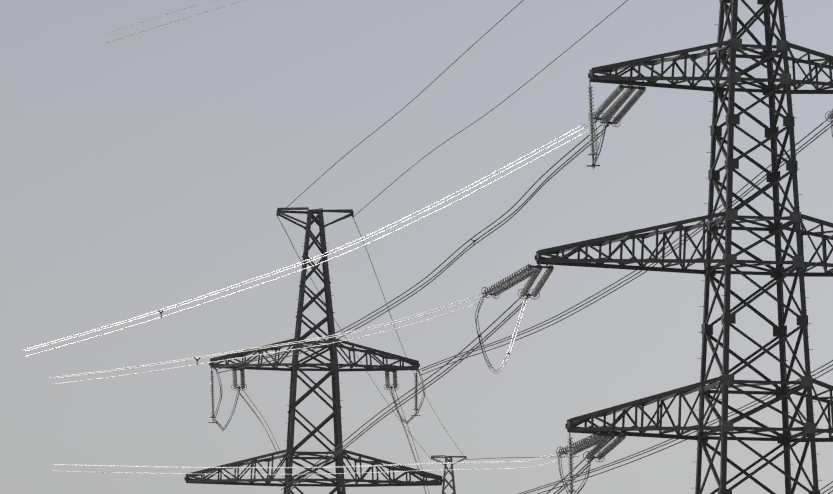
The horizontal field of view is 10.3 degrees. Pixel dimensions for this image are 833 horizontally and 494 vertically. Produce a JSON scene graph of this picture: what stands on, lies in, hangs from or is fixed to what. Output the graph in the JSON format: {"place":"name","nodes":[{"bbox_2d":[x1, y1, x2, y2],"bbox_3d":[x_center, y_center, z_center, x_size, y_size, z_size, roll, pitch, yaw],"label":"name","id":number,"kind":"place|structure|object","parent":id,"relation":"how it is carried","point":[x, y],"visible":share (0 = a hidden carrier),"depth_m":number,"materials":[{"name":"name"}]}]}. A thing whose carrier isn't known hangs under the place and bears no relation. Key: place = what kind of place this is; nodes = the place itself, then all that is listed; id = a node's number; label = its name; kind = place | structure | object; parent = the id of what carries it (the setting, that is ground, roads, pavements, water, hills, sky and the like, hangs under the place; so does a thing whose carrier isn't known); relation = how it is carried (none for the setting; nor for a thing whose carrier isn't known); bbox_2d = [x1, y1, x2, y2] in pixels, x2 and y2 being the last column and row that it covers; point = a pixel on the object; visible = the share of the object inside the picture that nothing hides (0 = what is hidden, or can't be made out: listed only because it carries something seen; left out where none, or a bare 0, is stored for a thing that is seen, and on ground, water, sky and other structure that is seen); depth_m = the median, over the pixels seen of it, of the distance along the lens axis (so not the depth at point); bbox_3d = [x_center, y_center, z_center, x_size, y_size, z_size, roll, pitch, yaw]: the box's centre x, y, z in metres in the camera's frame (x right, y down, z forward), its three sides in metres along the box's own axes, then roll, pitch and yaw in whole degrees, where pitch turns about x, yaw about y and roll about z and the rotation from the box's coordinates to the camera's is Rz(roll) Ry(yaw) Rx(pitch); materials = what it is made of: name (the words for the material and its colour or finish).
{"place":"outdoors","nodes":[
{"label":"outdoors","id":0,"kind":"place"},
{"bbox_2d":[0,0,832,493],"label":"sky","id":1,"kind":"structure","parent":0,"point":[151,170],"materials":[{"name":"grey"}]},
{"label":"ground","id":2,"kind":"structure","parent":0,"visible":0},
{"bbox_2d":[184,207,442,493],"bbox_3d":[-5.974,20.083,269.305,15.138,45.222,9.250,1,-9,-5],"label":"pylon","id":3,"kind":"object","parent":2,"relation":"on","point":[339,484],"visible":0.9,"depth_m":270.94,"materials":[{"name":"metal"}]},
{"bbox_2d":[23,0,832,493],"bbox_3d":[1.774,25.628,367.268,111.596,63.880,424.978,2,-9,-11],"label":"pylon","id":4,"kind":"object","parent":2,"relation":"on","point":[615,436],"visible":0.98,"depth_m":185.00,"materials":[{"name":"metal"}]},
{"bbox_2d":[431,455,466,493],"bbox_3d":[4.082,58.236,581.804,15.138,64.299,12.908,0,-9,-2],"label":"pylon","id":5,"kind":"object","parent":2,"relation":"on","point":[451,472],"visible":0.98,"depth_m":586.12,"materials":[{"name":"metal"}]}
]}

